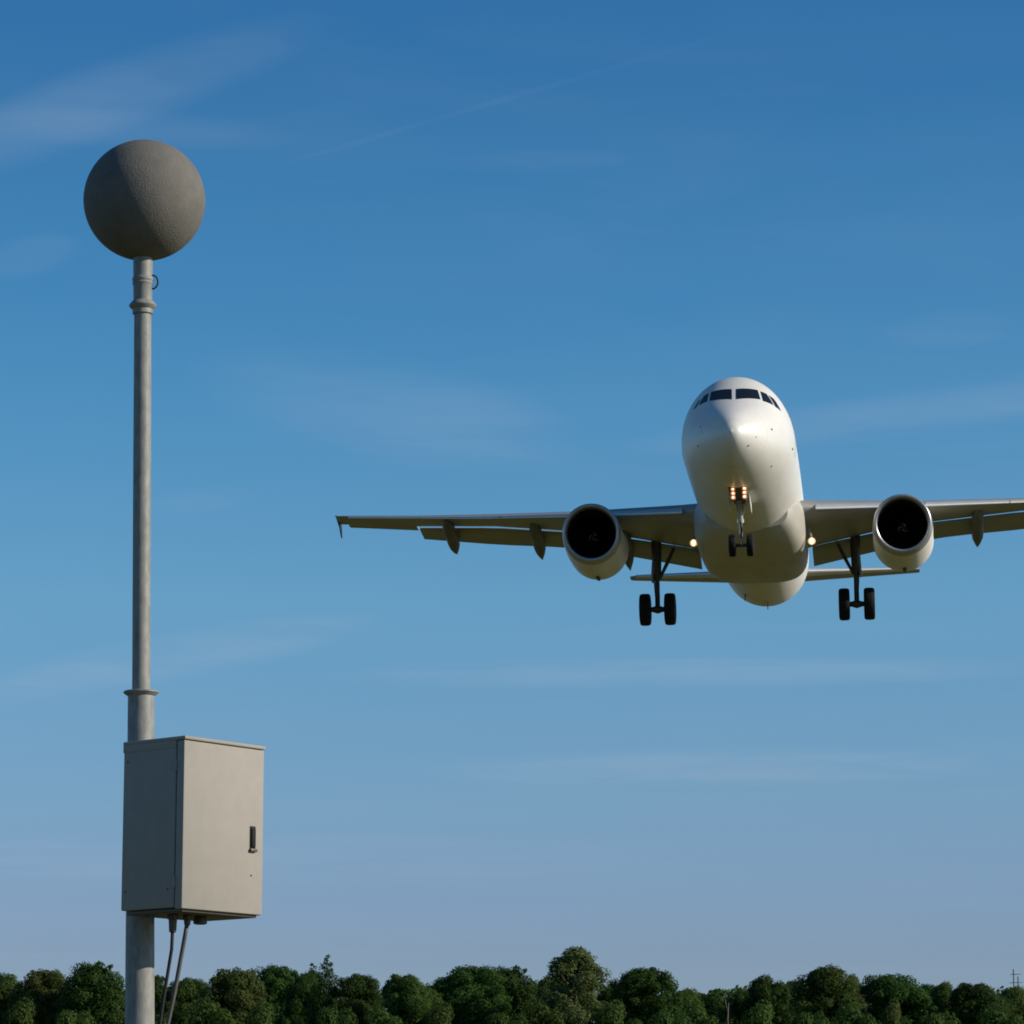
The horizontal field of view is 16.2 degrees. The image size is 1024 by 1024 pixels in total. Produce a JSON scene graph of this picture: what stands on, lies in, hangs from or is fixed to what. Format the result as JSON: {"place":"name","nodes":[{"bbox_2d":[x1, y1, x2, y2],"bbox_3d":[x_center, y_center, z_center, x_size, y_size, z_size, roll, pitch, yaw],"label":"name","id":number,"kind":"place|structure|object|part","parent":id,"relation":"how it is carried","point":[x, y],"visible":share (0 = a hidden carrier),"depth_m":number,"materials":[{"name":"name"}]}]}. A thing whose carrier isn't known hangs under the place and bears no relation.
{"place":"outdoors","nodes":[
{"label":"outdoors","id":0,"kind":"place"},
{"bbox_2d":[0,0,1023,1023],"label":"sky","id":1,"kind":"structure","parent":0,"point":[444,257],"materials":[{"name":"blue"}]},
{"bbox_2d":[335,377,1023,625],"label":"airliner","id":2,"kind":"object","parent":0,"point":[751,526],"visible":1,"depth_m":132.84,"materials":[{"name":"white paint"}]},
{"bbox_3d":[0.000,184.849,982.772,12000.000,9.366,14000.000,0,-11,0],"label":"grass field","id":3,"kind":"structure","parent":0,"visible":0},
{"bbox_2d":[0,972,18,1023],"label":"broadleaf tree","id":4,"kind":"object","parent":3,"relation":"on","point":[7,982],"visible":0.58,"depth_m":296.77,"materials":[{"name":"green plant"}]},
{"bbox_2d":[1,996,35,1023],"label":"shrub","id":5,"kind":"object","parent":3,"relation":"on","point":[19,1014],"visible":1,"depth_m":280.90,"materials":[{"name":"green plant"}]},
{"bbox_2d":[7,968,69,1023],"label":"broadleaf tree","id":6,"kind":"object","parent":3,"relation":"on","point":[43,990],"visible":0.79,"depth_m":292.18,"materials":[{"name":"green plant"}]},
{"bbox_2d":[55,1009,95,1023],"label":"shrub","id":7,"kind":"object","parent":3,"relation":"on","point":[67,1017],"visible":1,"depth_m":280.15,"materials":[{"name":"green plant"}]},
{"bbox_2d":[52,960,124,1023],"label":"broadleaf tree","id":8,"kind":"object","parent":3,"relation":"on","point":[97,989],"visible":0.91,"depth_m":288.67,"materials":[{"name":"green plant"}]},
{"bbox_2d":[83,139,204,1023],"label":"sensor mast","id":9,"kind":"object","parent":3,"relation":"on","point":[144,203],"visible":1,"depth_m":18.36,"materials":[{"name":"metal"}]},
{"bbox_2d":[121,735,265,932],"bbox_3d":[-1.658,1.629,17.876,0.652,0.942,0.577,-9,-14,39],"label":"equipment cabinet","id":10,"kind":"object","parent":9,"relation":"attached to","point":[192,847],"visible":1,"depth_m":17.64,"materials":[{"name":"grey metal"}]},
{"bbox_2d":[158,932,173,1023],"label":"cable","id":11,"kind":"object","parent":10,"relation":"hanging from","point":[166,977],"visible":1,"depth_m":17.57,"materials":[{"name":"grey rubber"}]},
{"bbox_2d":[166,926,188,1023],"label":"cable","id":12,"kind":"object","parent":10,"relation":"hanging from","point":[177,976],"visible":1,"depth_m":17.59,"materials":[{"name":"grey rubber"}]},
{"bbox_3d":[-1.430,1.555,17.701,0.067,0.822,0.567,-9,-14,39],"label":"door","id":13,"kind":"part","parent":10,"relation":"part of","materials":[{"name":"grey paint"}]},
{"bbox_2d":[119,974,170,1023],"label":"broadleaf tree","id":14,"kind":"object","parent":3,"relation":"on","point":[158,984],"visible":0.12,"depth_m":308.49,"materials":[{"name":"green plant"}]},
{"bbox_2d":[154,977,210,1023],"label":"broadleaf tree","id":15,"kind":"object","parent":3,"relation":"on","point":[187,989],"visible":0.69,"depth_m":294.70,"materials":[{"name":"green plant"}]},
{"bbox_2d":[186,996,236,1023],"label":"shrub","id":16,"kind":"object","parent":3,"relation":"on","point":[210,1013],"visible":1,"depth_m":280.89,"materials":[{"name":"green plant"}]},
{"bbox_2d":[194,967,272,1023],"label":"broadleaf tree","id":17,"kind":"object","parent":3,"relation":"on","point":[234,992],"visible":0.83,"depth_m":288.66,"materials":[{"name":"green plant"}]},
{"bbox_2d":[243,1001,274,1023],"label":"shrub","id":18,"kind":"object","parent":3,"relation":"on","point":[260,1016],"visible":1,"depth_m":278.98,"materials":[{"name":"green plant"}]},
{"bbox_2d":[242,963,294,1023],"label":"broadleaf tree","id":19,"kind":"object","parent":3,"relation":"on","point":[274,979],"visible":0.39,"depth_m":314.25,"materials":[{"name":"green plant"}]},
{"bbox_2d":[277,970,321,1023],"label":"broadleaf tree","id":20,"kind":"object","parent":3,"relation":"on","point":[299,994],"visible":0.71,"depth_m":302.66,"materials":[{"name":"green plant"}]},
{"bbox_2d":[309,963,317,976],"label":"conifer tree","id":21,"kind":"object","parent":3,"relation":"on","point":[311,968],"visible":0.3,"depth_m":306.09,"materials":[{"name":"green plant"}]},
{"bbox_2d":[299,954,340,1023],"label":"conifer tree","id":22,"kind":"object","parent":3,"relation":"on","point":[325,984],"visible":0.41,"depth_m":297.46,"materials":[{"name":"green plant"}]},
{"bbox_2d":[314,1006,357,1023],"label":"shrub","id":23,"kind":"object","parent":3,"relation":"on","point":[326,1016],"visible":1,"depth_m":281.08,"materials":[{"name":"green plant"}]},
{"bbox_2d":[320,973,381,1023],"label":"broadleaf tree","id":24,"kind":"object","parent":3,"relation":"on","point":[361,993],"visible":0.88,"depth_m":292.84,"materials":[{"name":"green plant"}]},
{"bbox_2d":[363,1005,403,1023],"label":"shrub","id":25,"kind":"object","parent":3,"relation":"on","point":[378,1019],"visible":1,"depth_m":279.07,"materials":[{"name":"green plant"}]},
{"bbox_2d":[380,973,443,1023],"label":"broadleaf tree","id":26,"kind":"object","parent":3,"relation":"on","point":[410,999],"visible":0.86,"depth_m":288.77,"materials":[{"name":"green plant"}]},
{"bbox_2d":[420,1001,454,1023],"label":"shrub","id":27,"kind":"object","parent":3,"relation":"on","point":[441,1015],"visible":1,"depth_m":280.87,"materials":[{"name":"green plant"}]},
{"bbox_2d":[425,978,454,1011],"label":"broadleaf tree","id":28,"kind":"object","parent":3,"relation":"on","point":[429,985],"visible":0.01,"depth_m":319.56,"materials":[{"name":"green plant"}]},
{"bbox_2d":[429,964,511,1023],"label":"broadleaf tree","id":29,"kind":"object","parent":3,"relation":"on","point":[472,994],"visible":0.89,"depth_m":291.56,"materials":[{"name":"green plant"}]},
{"bbox_2d":[484,1012,528,1023],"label":"shrub","id":30,"kind":"object","parent":3,"relation":"on","point":[497,1018],"visible":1,"depth_m":279.06,"materials":[{"name":"green plant"}]},
{"bbox_2d":[493,964,540,1023],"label":"broadleaf tree","id":31,"kind":"object","parent":3,"relation":"on","point":[520,990],"visible":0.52,"depth_m":298.82,"materials":[{"name":"green plant"}]},
{"bbox_2d":[72,983,1011,1023],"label":"distant woodland","id":32,"kind":"object","parent":3,"relation":"on","point":[721,992],"visible":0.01,"depth_m":333.55,"materials":[{"name":"green plant"}]},
{"bbox_2d":[524,998,564,1023],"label":"shrub","id":33,"kind":"object","parent":3,"relation":"on","point":[543,1015],"visible":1,"depth_m":281.00,"materials":[{"name":"green plant"}]},
{"bbox_2d":[534,976,570,1004],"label":"broadleaf tree","id":34,"kind":"object","parent":3,"relation":"on","point":[544,984],"visible":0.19,"depth_m":306.69,"materials":[{"name":"green plant"}]},
{"bbox_2d":[535,945,617,1023],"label":"broadleaf tree","id":35,"kind":"object","parent":3,"relation":"on","point":[570,980],"visible":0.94,"depth_m":287.17,"materials":[{"name":"green plant"}]},
{"bbox_2d":[589,978,621,1023],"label":"broadleaf tree","id":36,"kind":"object","parent":3,"relation":"on","point":[606,994],"visible":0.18,"depth_m":311.05,"materials":[{"name":"green plant"}]},
{"bbox_2d":[593,999,626,1023],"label":"shrub","id":37,"kind":"object","parent":3,"relation":"on","point":[612,1014],"visible":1,"depth_m":279.91,"materials":[{"name":"green plant"}]},
{"bbox_2d":[604,966,683,1023],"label":"broadleaf tree","id":38,"kind":"object","parent":3,"relation":"on","point":[642,1002],"visible":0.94,"depth_m":292.33,"materials":[{"name":"green plant"}]},
{"bbox_2d":[650,1010,690,1023],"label":"shrub","id":39,"kind":"object","parent":3,"relation":"on","point":[668,1019],"visible":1,"depth_m":279.11,"materials":[{"name":"green plant"}]},
{"bbox_2d":[669,987,710,1019],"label":"broadleaf tree","id":40,"kind":"object","parent":3,"relation":"on","point":[691,998],"visible":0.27,"depth_m":297.01,"materials":[{"name":"green plant"}]},
{"bbox_2d":[684,1005,719,1023],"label":"shrub","id":41,"kind":"object","parent":3,"relation":"on","point":[700,1017],"visible":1,"depth_m":281.07,"materials":[{"name":"green plant"}]},
{"bbox_2d":[698,992,725,1021],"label":"broadleaf tree","id":42,"kind":"object","parent":3,"relation":"on","point":[713,1001],"visible":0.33,"depth_m":314.59,"materials":[{"name":"green plant"}]},
{"bbox_2d":[725,999,728,1023],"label":"dead tree","id":43,"kind":"object","parent":3,"relation":"on","point":[727,1011],"visible":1,"depth_m":286.59,"materials":[{"name":"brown wood"}]},
{"bbox_2d":[716,987,751,1023],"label":"broadleaf tree","id":44,"kind":"object","parent":3,"relation":"on","point":[735,1010],"visible":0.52,"depth_m":300.96,"materials":[{"name":"green plant"}]},
{"bbox_2d":[740,999,774,1023],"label":"shrub","id":45,"kind":"object","parent":3,"relation":"on","point":[760,1014],"visible":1,"depth_m":279.88,"materials":[{"name":"green plant"}]},
{"bbox_2d":[739,974,795,1023],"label":"broadleaf tree","id":46,"kind":"object","parent":3,"relation":"on","point":[778,995],"visible":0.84,"depth_m":296.99,"materials":[{"name":"green plant"}]},
{"bbox_2d":[783,979,800,1023],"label":"broadleaf tree","id":47,"kind":"object","parent":3,"relation":"on","point":[791,984],"visible":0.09,"depth_m":312.98,"materials":[{"name":"green plant"}]},
{"bbox_2d":[791,1011,828,1023],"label":"shrub","id":48,"kind":"object","parent":3,"relation":"on","point":[802,1018],"visible":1,"depth_m":279.16,"materials":[{"name":"green plant"}]},
{"bbox_2d":[788,963,862,1023],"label":"broadleaf tree","id":49,"kind":"object","parent":3,"relation":"on","point":[825,991],"visible":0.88,"depth_m":288.15,"materials":[{"name":"green plant"}]},
{"bbox_2d":[835,1003,874,1023],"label":"shrub","id":50,"kind":"object","parent":3,"relation":"on","point":[852,1017],"visible":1,"depth_m":281.01,"materials":[{"name":"green plant"}]},
{"bbox_2d":[847,973,867,1016],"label":"broadleaf tree","id":51,"kind":"object","parent":3,"relation":"on","point":[855,979],"visible":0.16,"depth_m":309.14,"materials":[{"name":"green plant"}]},
{"bbox_2d":[880,998,901,1023],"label":"shrub","id":52,"kind":"object","parent":3,"relation":"on","point":[892,1015],"visible":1,"depth_m":277.19,"materials":[{"name":"green plant"}]},
{"bbox_2d":[856,973,938,1023],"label":"broadleaf tree","id":53,"kind":"object","parent":3,"relation":"on","point":[880,993],"visible":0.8,"depth_m":290.39,"materials":[{"name":"green plant"}]},
{"bbox_2d":[920,983,936,1009],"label":"broadleaf tree","id":54,"kind":"object","parent":3,"relation":"on","point":[927,987],"visible":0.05,"depth_m":312.96,"materials":[{"name":"green plant"}]},
{"bbox_2d":[920,1012,961,1023],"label":"shrub","id":55,"kind":"object","parent":3,"relation":"on","point":[935,1019],"visible":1,"depth_m":280.12,"materials":[{"name":"green plant"}]},
{"bbox_2d":[928,980,958,1020],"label":"broadleaf tree","id":56,"kind":"object","parent":3,"relation":"on","point":[939,995],"visible":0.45,"depth_m":298.91,"materials":[{"name":"green plant"}]},
{"bbox_2d":[947,982,1020,1023],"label":"broadleaf tree","id":57,"kind":"object","parent":3,"relation":"on","point":[969,1000],"visible":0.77,"depth_m":290.73,"materials":[{"name":"green plant"}]},
{"bbox_2d":[976,1006,1023,1023],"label":"shrub","id":58,"kind":"object","parent":3,"relation":"on","point":[996,1018],"visible":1,"depth_m":280.93,"materials":[{"name":"green plant"}]},
{"bbox_2d":[997,985,1023,1022],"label":"broadleaf tree","id":59,"kind":"object","parent":3,"relation":"on","point":[1016,994],"visible":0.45,"depth_m":294.18,"materials":[{"name":"green plant"}]},
{"bbox_2d":[1010,969,1021,987],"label":"aerial mast","id":60,"kind":"object","parent":3,"relation":"on","point":[1013,982],"visible":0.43,"depth_m":347.66,"materials":[{"name":"metal"}]}
]}

